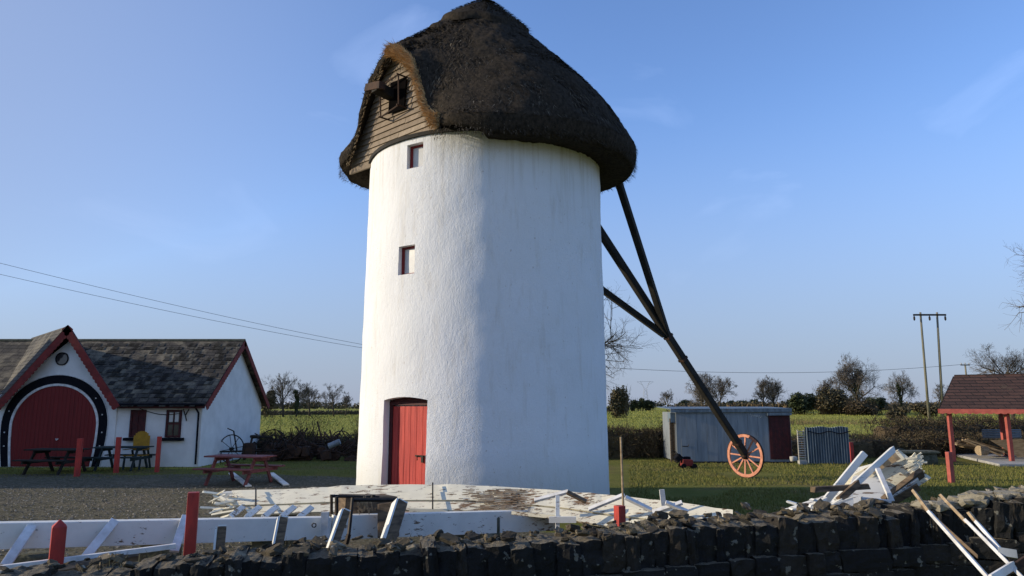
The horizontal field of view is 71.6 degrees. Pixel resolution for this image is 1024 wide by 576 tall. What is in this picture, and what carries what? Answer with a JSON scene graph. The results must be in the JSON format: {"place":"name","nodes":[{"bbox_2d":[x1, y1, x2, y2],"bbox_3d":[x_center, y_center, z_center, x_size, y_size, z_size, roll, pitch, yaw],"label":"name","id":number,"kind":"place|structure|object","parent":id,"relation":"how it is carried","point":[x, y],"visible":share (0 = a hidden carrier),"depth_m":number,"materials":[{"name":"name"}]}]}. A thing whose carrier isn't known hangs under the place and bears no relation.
{"place":"outdoors","nodes":[
{"label":"outdoors","id":0,"kind":"place"},
{"bbox_2d":[0,474,554,562],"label":"gravel yard","id":1,"kind":"structure","parent":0,"point":[8,481],"depth_m":17.06,"materials":[{"name":"grey gravel"}]},
{"bbox_2d":[14,551,48,562],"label":"concrete block","id":2,"kind":"structure","parent":1,"relation":"on","point":[28,556],"depth_m":6.78,"materials":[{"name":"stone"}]},
{"bbox_2d":[11,448,91,474],"bbox_3d":[-14.499,5.517,22.608,1.700,0.784,1.655,-1,-10,6],"label":"picnic table","id":3,"kind":"object","parent":1,"relation":"on","point":[56,460],"visible":0.89,"depth_m":22.31,"materials":[{"name":"brown wood"}]},
{"bbox_2d":[49,519,66,563],"bbox_3d":[-4.036,2.636,6.252,0.113,1.154,0.113,6,-11,-34],"label":"fence post","id":4,"kind":"object","parent":1,"relation":"on","point":[58,539],"visible":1,"depth_m":6.27,"materials":[{"name":"red paint"}]},
{"bbox_2d":[73,438,83,476],"bbox_3d":[-13.155,5.171,21.563,0.140,1.187,0.140,2,-10,-11],"label":"fence post","id":5,"kind":"object","parent":1,"relation":"on","point":[78,458],"visible":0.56,"depth_m":21.52,"materials":[{"name":"red paint"}]},
{"bbox_2d":[138,544,181,561],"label":"concrete block","id":6,"kind":"structure","parent":1,"relation":"on","point":[142,556],"depth_m":7.36,"materials":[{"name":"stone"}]},
{"bbox_2d":[0,510,554,571],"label":"sail stock","id":7,"kind":"object","parent":6,"relation":"on","point":[17,537],"visible":0.73,"depth_m":7.54,"materials":[{"name":"white paint"}]},
{"bbox_2d":[213,525,225,555],"bbox_3d":[-2.618,2.294,6.356,0.101,0.330,0.189,3,-10,-20],"label":"timber stub","id":8,"kind":"object","parent":7,"relation":"attached to","point":[220,534],"visible":0.56,"depth_m":6.35,"materials":[{"name":"white wood"}]},
{"bbox_2d":[272,515,287,547],"bbox_3d":[-2.168,2.319,6.606,0.118,0.378,0.304,1,-9,-4],"label":"timber stub","id":9,"kind":"object","parent":7,"relation":"attached to","point":[280,528],"visible":0.66,"depth_m":6.62,"materials":[{"name":"white wood"}]},
{"bbox_2d":[326,508,350,547],"bbox_3d":[-1.699,2.391,6.850,0.129,0.491,0.423,-3,-10,15],"label":"timber stub","id":10,"kind":"object","parent":7,"relation":"attached to","point":[340,524],"visible":0.59,"depth_m":6.88,"materials":[{"name":"white wood"}]},
{"bbox_2d":[330,494,398,544],"bbox_3d":[-1.676,2.668,8.371,0.898,0.532,1.199,5,-11,-27],"label":"iron clamp","id":11,"kind":"object","parent":7,"relation":"attached to","point":[380,504],"visible":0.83,"depth_m":8.29,"materials":[{"name":"metal"}]},
{"bbox_2d":[380,498,407,539],"bbox_3d":[-1.204,2.409,7.101,0.178,0.569,0.549,-2,-10,12],"label":"timber stub","id":12,"kind":"object","parent":7,"relation":"attached to","point":[394,519],"visible":0.59,"depth_m":7.13,"materials":[{"name":"white wood"}]},
{"bbox_2d":[183,491,199,555],"bbox_3d":[-3.119,2.653,6.857,0.104,1.320,0.104,3,-10,-20],"label":"fence post","id":13,"kind":"object","parent":1,"relation":"on","point":[191,525],"visible":0.8,"depth_m":6.87,"materials":[{"name":"red paint"}]},
{"bbox_2d":[192,454,284,486],"bbox_3d":[-7.448,4.985,19.453,1.750,0.784,1.655,-2,-10,14],"label":"picnic table","id":14,"kind":"object","parent":1,"relation":"on","point":[231,468],"visible":0.98,"depth_m":19.28,"materials":[{"name":"brown wood"}]},
{"bbox_2d":[228,473,251,486],"bbox_3d":[-7.586,5.322,19.769,0.160,0.150,2.706,5,-11,-30],"label":"loose board","id":15,"kind":"object","parent":1,"relation":"on","point":[239,479],"visible":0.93,"depth_m":19.51,"materials":[{"name":"white paint"}]},
{"bbox_2d":[251,541,287,548],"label":"concrete block","id":16,"kind":"structure","parent":1,"relation":"on","point":[257,544],"depth_m":7.85,"materials":[{"name":"stone"}]},
{"bbox_2d":[259,514,297,544],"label":"concrete block","id":17,"kind":"structure","parent":1,"relation":"on","point":[290,542],"depth_m":10.34,"materials":[{"name":"concrete"}]},
{"bbox_2d":[271,473,288,485],"bbox_3d":[-6.555,5.346,19.918,0.160,0.150,2.309,5,-11,-28],"label":"loose board","id":18,"kind":"object","parent":1,"relation":"on","point":[280,480],"visible":0.86,"depth_m":19.69,"materials":[{"name":"white paint"}]},
{"bbox_2d":[614,505,625,525],"bbox_3d":[1.197,2.946,7.822,0.096,1.060,0.096,5,-11,-28],"label":"fence post","id":19,"kind":"object","parent":1,"relation":"on","point":[619,513],"visible":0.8,"depth_m":7.86,"materials":[{"name":"red paint"}]},
{"bbox_2d":[620,437,623,505],"bbox_3d":[1.287,2.608,8.183,0.048,1.745,0.032,0,-9,0],"label":"thin pole","id":20,"kind":"object","parent":1,"relation":"on","point":[622,481],"visible":0.53,"depth_m":8.25,"materials":[{"name":"brown wood"}]},
{"bbox_2d":[540,509,795,537],"bbox_3d":[1.384,2.541,5.982,2.559,1.352,0.805,0,-9,0],"label":"rubble heap","id":21,"kind":"object","parent":1,"relation":"on","point":[751,514],"depth_m":5.96,"materials":[{"name":"stone"}]},
{"bbox_2d":[785,446,930,509],"bbox_3d":[3.421,1.946,7.150,1.683,0.695,1.154,0,-9,0],"label":"broken sail","id":22,"kind":"object","parent":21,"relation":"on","point":[891,475],"visible":0.86,"depth_m":7.12,"materials":[{"name":"white paint"}]},
{"bbox_2d":[435,535,466,541],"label":"concrete block","id":23,"kind":"structure","parent":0,"point":[461,536],"depth_m":9.91,"materials":[{"name":"concrete"}]},
{"bbox_2d":[473,517,499,540],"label":"concrete block","id":24,"kind":"structure","parent":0,"point":[498,527],"depth_m":9.12,"materials":[{"name":"concrete"}]},
{"bbox_2d":[0,456,1023,532],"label":"lawn","id":25,"kind":"structure","parent":0,"point":[685,490],"depth_m":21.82,"materials":[{"name":"green plant"}]},
{"bbox_2d":[113,437,121,472],"bbox_3d":[-12.666,5.385,22.800,0.133,1.172,0.133,2,-10,-11],"label":"fence post","id":26,"kind":"object","parent":25,"relation":"on","point":[117,455],"visible":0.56,"depth_m":22.75,"materials":[{"name":"red paint"}]},
{"bbox_2d":[84,446,155,470],"bbox_3d":[-13.101,5.730,23.891,1.700,0.784,1.655,1,-9,-4],"label":"picnic table","id":27,"kind":"object","parent":25,"relation":"on","point":[111,456],"visible":0.88,"depth_m":23.62,"materials":[{"name":"green paint"}]},
{"bbox_2d":[122,431,150,469],"bbox_3d":[-12.780,5.543,24.294,0.664,1.269,0.798,0,-9,0],"label":"garden chair","id":28,"kind":"object","parent":25,"relation":"on","point":[141,438],"visible":0.86,"depth_m":24.49,"materials":[{"name":"yellow paint"}]},
{"bbox_2d":[154,436,161,471],"bbox_3d":[-11.466,5.416,23.022,0.119,1.184,0.119,2,-10,-11],"label":"fence post","id":29,"kind":"object","parent":25,"relation":"on","point":[158,453],"visible":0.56,"depth_m":22.98,"materials":[{"name":"red paint"}]},
{"bbox_2d":[0,456,356,477],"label":"yard edge grass","id":30,"kind":"structure","parent":25,"relation":"on","point":[87,468],"depth_m":23.32,"materials":[{"name":"green plant"}]},
{"bbox_2d":[220,428,286,462],"bbox_3d":[-10.029,6.019,27.229,2.576,1.320,1.144,0,-9,0],"label":"hay rake","id":31,"kind":"object","parent":25,"relation":"on","point":[249,447],"visible":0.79,"depth_m":26.80,"materials":[{"name":"black metal"}]},
{"bbox_2d":[255,421,357,461],"bbox_3d":[-8.055,6.242,28.204,4.628,1.892,2.003,0,-9,0],"label":"hedge","id":32,"kind":"object","parent":25,"relation":"on","point":[302,450],"visible":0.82,"depth_m":27.69,"materials":[{"name":"plant"}]},
{"bbox_2d":[328,439,340,448],"bbox_3d":[-6.848,6.009,27.385,0.507,0.382,0.220,0,-9,0],"label":"drum","id":33,"kind":"object","parent":32,"relation":"on","point":[337,442],"visible":1,"depth_m":27.30,"materials":[{"name":"plastic"}]},
{"bbox_2d":[256,405,357,455],"bbox_3d":[-6.799,6.150,30.838,10.887,2.499,2.870,-1,-10,6],"label":"hedge","id":34,"kind":"object","parent":25,"relation":"on","point":[343,440],"visible":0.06,"depth_m":30.68,"materials":[{"name":"brown plant"}]},
{"bbox_2d":[286,399,333,456],"bbox_3d":[-8.634,5.931,29.683,2.159,2.582,1.878,0,-9,0],"label":"shrub","id":35,"kind":"object","parent":25,"relation":"on","point":[307,436],"visible":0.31,"depth_m":29.69,"materials":[{"name":"plant"}]},
{"bbox_2d":[314,434,339,450],"bbox_3d":[-8.133,6.622,29.985,1.760,1.042,0.608,0,-9,0],"label":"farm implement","id":36,"kind":"object","parent":25,"relation":"on","point":[326,441],"visible":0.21,"depth_m":29.85,"materials":[{"name":"metal"}]},
{"bbox_2d":[346,407,358,455],"bbox_3d":[-5.819,5.879,28.739,2.079,2.369,2.184,0,-9,0],"label":"shrub","id":37,"kind":"object","parent":25,"relation":"on","point":[356,432],"visible":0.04,"depth_m":28.66,"materials":[{"name":"green plant"}]},
{"bbox_2d":[337,0,764,513],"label":"windmill","id":38,"kind":"object","parent":25,"relation":"on","point":[488,156],"visible":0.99,"depth_m":14.19,"materials":[{"name":"white paint"}]},
{"bbox_2d":[388,397,427,484],"bbox_3d":[-1.977,3.191,13.799,1.100,2.200,0.124,-6,-11,32],"label":"door","id":39,"kind":"structure","parent":38,"relation":"in","point":[407,424],"depth_m":13.87,"materials":[{"name":"red paint"}]},
{"bbox_2d":[401,246,414,274],"bbox_3d":[-2.053,-0.548,14.386,0.440,0.591,0.050,-6,-11,33],"label":"window","id":40,"kind":"structure","parent":38,"relation":"in","point":[408,253],"depth_m":14.42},
{"bbox_2d":[410,144,422,167],"bbox_3d":[-1.927,-2.702,14.693,0.420,0.520,0.050,-6,-11,30],"label":"window","id":41,"kind":"structure","parent":38,"relation":"in","point":[416,152],"depth_m":14.73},
{"bbox_2d":[607,406,675,459],"bbox_3d":[4.852,6.051,29.770,8.253,2.446,3.114,2,-10,-14],"label":"hedge","id":42,"kind":"object","parent":25,"relation":"on","point":[644,442],"visible":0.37,"depth_m":29.09,"materials":[{"name":"green plant"}]},
{"bbox_2d":[671,450,697,468],"bbox_3d":[5.899,5.883,24.401,0.804,0.610,0.490,0,-9,0],"label":"lawn mower","id":43,"kind":"object","parent":25,"relation":"on","point":[685,461],"visible":0.99,"depth_m":24.26,"materials":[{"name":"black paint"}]},
{"bbox_2d":[658,407,794,462],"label":"metal shed","id":44,"kind":"structure","parent":25,"relation":"on","point":[699,436],"depth_m":26.76,"materials":[{"name":"grey metal"}]},
{"bbox_2d":[768,415,791,458],"bbox_3d":[10.087,5.588,26.721,0.794,1.660,0.043,0,-9,0],"label":"door","id":45,"kind":"structure","parent":44,"relation":"in","point":[779,425],"depth_m":26.71,"materials":[{"name":"red paint"}]},
{"bbox_2d":[790,456,796,461],"bbox_3d":[10.238,6.213,25.831,0.242,0.198,0.230,0,-9,0],"label":"white stone","id":46,"kind":"object","parent":25,"relation":"on","point":[793,458],"visible":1,"depth_m":25.73,"materials":[{"name":"stone"}]},
{"bbox_2d":[797,430,807,464],"bbox_3d":[10.643,5.847,26.114,0.279,1.250,0.200,0,-9,0],"label":"slatted rack","id":47,"kind":"object","parent":25,"relation":"on","point":[803,462],"visible":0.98,"depth_m":26.07,"materials":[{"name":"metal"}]},
{"bbox_2d":[805,426,850,463],"bbox_3d":[11.701,5.819,26.310,1.649,1.368,0.253,0,-9,0],"label":"corrugated sheet","id":48,"kind":"object","parent":25,"relation":"on","point":[829,445],"visible":0.98,"depth_m":26.30,"materials":[{"name":"grey metal"}]},
{"bbox_2d":[849,442,853,461],"bbox_3d":[12.695,6.195,26.598,0.147,0.822,0.147,2,-10,-11],"label":"fence post","id":49,"kind":"object","parent":25,"relation":"on","point":[851,451],"visible":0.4,"depth_m":26.54,"materials":[{"name":"red paint"}]},
{"bbox_2d":[895,450,940,464],"bbox_3d":[14.686,6.199,25.910,1.612,0.539,0.797,0,-9,0],"label":"stone trough","id":50,"kind":"object","parent":25,"relation":"on","point":[930,457],"visible":0.62,"depth_m":25.60,"materials":[{"name":"grey stone"}]},
{"bbox_2d":[945,452,954,482],"bbox_3d":[12.184,5.015,19.751,0.128,0.898,0.128,2,-10,-11],"label":"fence post","id":51,"kind":"object","parent":25,"relation":"on","point":[950,467],"visible":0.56,"depth_m":19.72,"materials":[{"name":"red paint"}]},
{"bbox_2d":[938,373,1023,466],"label":"open shelter","id":52,"kind":"object","parent":25,"relation":"on","point":[1001,396],"visible":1,"depth_m":27.48,"materials":[{"name":"red wood"}]},
{"bbox_2d":[975,445,989,455],"bbox_3d":[18.261,6.310,27.588,0.316,0.370,0.380,3,-10,-18],"label":"log round","id":53,"kind":"object","parent":52,"relation":"on","point":[982,450],"visible":1,"depth_m":27.48,"materials":[{"name":"brown wood"}]},
{"bbox_2d":[955,437,1014,455],"bbox_3d":[19.185,6.397,28.630,2.845,0.728,1.116,-1,-10,7],"label":"timber pile","id":54,"kind":"object","parent":52,"relation":"on","point":[971,444],"visible":0.74,"depth_m":28.32,"materials":[{"name":"brown wood"}]},
{"bbox_2d":[982,429,1021,437],"bbox_3d":[20.883,6.217,30.293,1.666,0.365,0.046,0,-9,0],"label":"corrugated sheet","id":55,"kind":"object","parent":52,"relation":"on","point":[993,433],"visible":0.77,"depth_m":30.30,"materials":[{"name":"grey metal"}]},
{"bbox_2d":[991,439,1023,456],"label":"plywood sheet","id":56,"kind":"object","parent":52,"relation":"on","point":[1018,445],"visible":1,"depth_m":28.20,"materials":[{"name":"brown wood"}]},
{"bbox_2d":[0,0,1023,406],"label":"sky","id":57,"kind":"structure","parent":0,"point":[813,178],"materials":[{"name":"blue"}]},
{"bbox_2d":[2,407,1023,469],"bbox_3d":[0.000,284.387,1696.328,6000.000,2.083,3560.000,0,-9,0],"label":"ground","id":58,"kind":"structure","parent":0,"point":[793,431],"depth_m":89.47,"materials":[{"name":"green plant"}]},
{"bbox_2d":[0,325,269,466],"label":"cottage","id":59,"kind":"structure","parent":58,"relation":"on","point":[190,401],"depth_m":25.32,"materials":[{"name":"paint"}]},
{"bbox_2d":[11,386,95,466],"bbox_3d":[-16.150,4.861,25.036,2.980,2.800,0.084,0,-9,0],"label":"door","id":60,"kind":"structure","parent":59,"relation":"in","point":[53,416],"depth_m":25.07,"materials":[{"name":"red paint"}]},
{"bbox_2d":[55,352,68,364],"bbox_3d":[-16.120,2.537,25.447,0.472,0.472,0.035,0,-9,0],"label":"round window","id":61,"kind":"structure","parent":59,"relation":"in","point":[61,358],"depth_m":25.45,"materials":[{"name":"black glass"}]},
{"bbox_2d":[122,410,146,440],"bbox_3d":[-13.242,4.839,25.058,0.800,1.070,0.205,0,-9,0],"label":"window","id":62,"kind":"structure","parent":59,"relation":"in","point":[137,424],"depth_m":25.12,"materials":[{"name":"red paint"}]},
{"bbox_2d":[162,410,183,440],"bbox_3d":[-11.971,4.839,25.058,0.800,1.070,0.205,0,-9,0],"label":"window","id":63,"kind":"structure","parent":59,"relation":"in","point":[173,423],"depth_m":25.11,"materials":[{"name":"red paint"}]},
{"bbox_2d":[261,387,280,416],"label":"bush","id":64,"kind":"object","parent":58,"relation":"on","point":[271,402],"visible":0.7,"depth_m":147.69,"materials":[{"name":"green plant"}]},
{"bbox_2d":[256,429,289,449],"bbox_3d":[-10.351,6.698,30.766,1.725,1.150,0.632,0,-9,0],"label":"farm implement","id":65,"kind":"object","parent":58,"relation":"on","point":[271,436],"visible":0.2,"depth_m":30.72,"materials":[{"name":"black metal"}]},
{"bbox_2d":[261,373,299,416],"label":"tree","id":66,"kind":"object","parent":58,"relation":"on","point":[281,391],"visible":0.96,"depth_m":148.87,"materials":[{"name":"brown plant"}]},
{"bbox_2d":[289,383,311,416],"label":"tree","id":67,"kind":"object","parent":58,"relation":"on","point":[297,395],"visible":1,"depth_m":148.38,"materials":[{"name":"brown plant"}]},
{"bbox_2d":[301,382,322,415],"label":"tree","id":68,"kind":"object","parent":58,"relation":"on","point":[313,395],"visible":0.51,"depth_m":162.46,"materials":[{"name":"brown plant"}]},
{"bbox_2d":[318,383,343,415],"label":"tree","id":69,"kind":"object","parent":58,"relation":"on","point":[331,395],"visible":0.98,"depth_m":157.49,"materials":[{"name":"brown plant"}]},
{"bbox_2d":[341,392,352,414],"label":"tree","id":70,"kind":"object","parent":58,"relation":"on","point":[344,398],"visible":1,"depth_m":167.57,"materials":[{"name":"brown plant"}]},
{"bbox_2d":[261,407,610,414],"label":"field hedge","id":71,"kind":"object","parent":58,"relation":"on","point":[336,412],"visible":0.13,"depth_m":219.48,"materials":[{"name":"green plant"}]},
{"bbox_2d":[0,485,1023,575],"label":"stone wall","id":72,"kind":"structure","parent":58,"relation":"on","point":[880,537],"depth_m":5.33,"materials":[{"name":"stone"}]},
{"bbox_2d":[911,489,1023,575],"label":"sail lattice","id":73,"kind":"object","parent":72,"relation":"on","point":[1008,567],"visible":1,"depth_m":4.47,"materials":[{"name":"white wood"}]},
{"bbox_2d":[261,399,923,408],"bbox_3d":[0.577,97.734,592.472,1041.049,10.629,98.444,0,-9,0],"label":"woods","id":74,"kind":"object","parent":58,"relation":"on","point":[288,405],"visible":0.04,"depth_m":566.46,"materials":[{"name":"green plant"}]},
{"bbox_2d":[608,385,631,417],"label":"bush","id":75,"kind":"object","parent":58,"relation":"on","point":[619,399],"visible":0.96,"depth_m":118.05,"materials":[{"name":"green plant"}]},
{"bbox_2d":[603,285,663,392],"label":"tree","id":76,"kind":"object","parent":58,"relation":"on","point":[610,339],"visible":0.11,"depth_m":48.36,"materials":[{"name":"brown plant"}]},
{"bbox_2d":[630,398,636,410],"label":"bush","id":77,"kind":"object","parent":58,"relation":"on","point":[633,404],"visible":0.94,"depth_m":226.49,"materials":[{"name":"green plant"}]},
{"bbox_2d":[634,397,645,410],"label":"bush","id":78,"kind":"object","parent":58,"relation":"on","point":[641,402],"visible":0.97,"depth_m":226.27,"materials":[{"name":"green plant"}]},
{"bbox_2d":[644,400,655,410],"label":"bush","id":79,"kind":"object","parent":58,"relation":"on","point":[650,405],"visible":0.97,"depth_m":226.23,"materials":[{"name":"green plant"}]},
{"bbox_2d":[660,389,673,409],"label":"tree","id":80,"kind":"object","parent":58,"relation":"on","point":[667,396],"visible":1,"depth_m":216.93,"materials":[{"name":"brown plant"}]},
{"bbox_2d":[678,399,689,405],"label":"bush","id":81,"kind":"object","parent":58,"relation":"on","point":[682,401],"visible":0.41,"depth_m":226.90,"materials":[{"name":"green plant"}]},
{"bbox_2d":[685,372,720,409],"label":"tree","id":82,"kind":"object","parent":58,"relation":"on","point":[705,376],"visible":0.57,"depth_m":127.98,"materials":[{"name":"brown plant"}]},
{"bbox_2d":[708,376,737,406],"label":"tree","id":83,"kind":"object","parent":58,"relation":"on","point":[722,388],"visible":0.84,"depth_m":132.28,"materials":[{"name":"brown plant"}]},
{"bbox_2d":[752,378,778,406],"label":"tree","id":84,"kind":"object","parent":58,"relation":"on","point":[763,385],"visible":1,"depth_m":128.02,"materials":[{"name":"brown plant"}]},
{"bbox_2d":[753,375,785,406],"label":"tree","id":85,"kind":"object","parent":58,"relation":"on","point":[777,392],"visible":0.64,"depth_m":130.09,"materials":[{"name":"brown plant"}]},
{"bbox_2d":[787,392,816,413],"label":"bush","id":86,"kind":"object","parent":58,"relation":"on","point":[797,402],"visible":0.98,"depth_m":117.37,"materials":[{"name":"green plant"}]},
{"bbox_2d":[667,400,938,411],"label":"field hedge","id":87,"kind":"object","parent":58,"relation":"on","point":[777,404],"visible":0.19,"depth_m":162.86,"materials":[{"name":"green plant"}]},
{"bbox_2d":[815,376,838,394],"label":"tree","id":88,"kind":"object","parent":58,"relation":"on","point":[830,381],"visible":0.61,"depth_m":118.23,"materials":[{"name":"brown plant"}]},
{"bbox_2d":[812,384,854,413],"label":"bush","id":89,"kind":"object","parent":58,"relation":"on","point":[828,400],"visible":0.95,"depth_m":115.67,"materials":[{"name":"green plant"}]},
{"bbox_2d":[829,352,889,401],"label":"tree","id":90,"kind":"object","parent":58,"relation":"on","point":[855,378],"visible":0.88,"depth_m":123.34,"materials":[{"name":"brown plant"}]},
{"bbox_2d":[839,397,882,414],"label":"bush","id":91,"kind":"object","parent":58,"relation":"on","point":[856,407],"visible":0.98,"depth_m":109.51,"materials":[{"name":"green plant"}]},
{"bbox_2d":[863,396,888,414],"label":"bush","id":92,"kind":"object","parent":58,"relation":"on","point":[882,402],"visible":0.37,"depth_m":111.76,"materials":[{"name":"green plant"}]},
{"bbox_2d":[790,417,984,424],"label":"dry grass","id":93,"kind":"structure","parent":58,"relation":"on","point":[810,422],"depth_m":80.64,"materials":[{"name":"green plant"}]},
{"bbox_2d":[884,405,911,418],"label":"bush","id":94,"kind":"object","parent":58,"relation":"on","point":[900,411],"visible":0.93,"depth_m":92.79,"materials":[{"name":"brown plant"}]},
{"bbox_2d":[882,370,918,407],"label":"tree","id":95,"kind":"object","parent":58,"relation":"on","point":[898,388],"visible":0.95,"depth_m":108.81,"materials":[{"name":"brown plant"}]},
{"bbox_2d":[791,405,1023,458],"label":"hedge","id":96,"kind":"object","parent":58,"relation":"on","point":[873,446],"visible":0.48,"depth_m":29.92,"materials":[{"name":"green plant"}]},
{"bbox_2d":[908,402,940,416],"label":"bush","id":97,"kind":"object","parent":58,"relation":"on","point":[917,407],"visible":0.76,"depth_m":98.02,"materials":[{"name":"green plant"}]},
{"bbox_2d":[913,312,945,423],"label":"power pole","id":98,"kind":"object","parent":58,"relation":"on","point":[924,365],"visible":0.93,"depth_m":74.75,"materials":[{"name":"brown wood"}]},
{"bbox_2d":[854,396,1023,438],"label":"bramble bank","id":99,"kind":"structure","parent":58,"relation":"on","point":[912,424],"depth_m":33.93,"materials":[{"name":"brown plant"}]},
{"bbox_2d":[933,383,947,403],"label":"tree","id":100,"kind":"object","parent":58,"relation":"on","point":[937,390],"visible":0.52,"depth_m":118.86,"materials":[{"name":"brown plant"}]},
{"bbox_2d":[965,342,1023,421],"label":"tree","id":101,"kind":"object","parent":58,"relation":"on","point":[1010,364],"visible":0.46,"depth_m":61.53,"materials":[{"name":"brown plant"}]},
{"bbox_2d":[999,243,1023,373],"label":"tree","id":102,"kind":"object","parent":58,"relation":"on","point":[1019,307],"visible":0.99,"depth_m":47.56,"materials":[{"name":"brown plant"}]},
{"bbox_3d":[-33.469,2.093,34.120,1.200,11.286,0.300,0,-9,0],"label":"power pole","id":103,"kind":"object","parent":58,"relation":"on","visible":0},
{"bbox_2d":[1,263,357,343],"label":"power line","id":104,"kind":"object","parent":103,"relation":"attached to","point":[176,305],"visible":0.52,"depth_m":51.99,"materials":[{"name":"black metal"}]},
{"bbox_2d":[0,274,360,347],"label":"power line","id":105,"kind":"object","parent":103,"relation":"attached to","point":[179,313],"visible":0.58,"depth_m":52.23,"materials":[{"name":"black metal"}]},
{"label":"power pole","id":106,"kind":"object","parent":58,"relation":"on","visible":0},
{"bbox_2d":[606,364,962,372],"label":"power line","id":107,"kind":"object","parent":106,"relation":"attached to","point":[791,372],"visible":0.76,"depth_m":103.54,"materials":[{"name":"black metal"}]},
{"bbox_3d":[1.333,3.315,9.383,0.500,0.744,0.300,0,-9,0],"label":"concrete block","id":108,"kind":"object","parent":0,"visible":0},
{"bbox_2d":[200,482,732,532],"bbox_3d":[-0.944,2.868,9.445,7.435,0.545,1.596,-2,-10,11],"label":"windmill sail","id":109,"kind":"object","parent":108,"relation":"on","point":[551,505],"visible":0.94,"depth_m":9.62,"materials":[{"name":"beige paint"}]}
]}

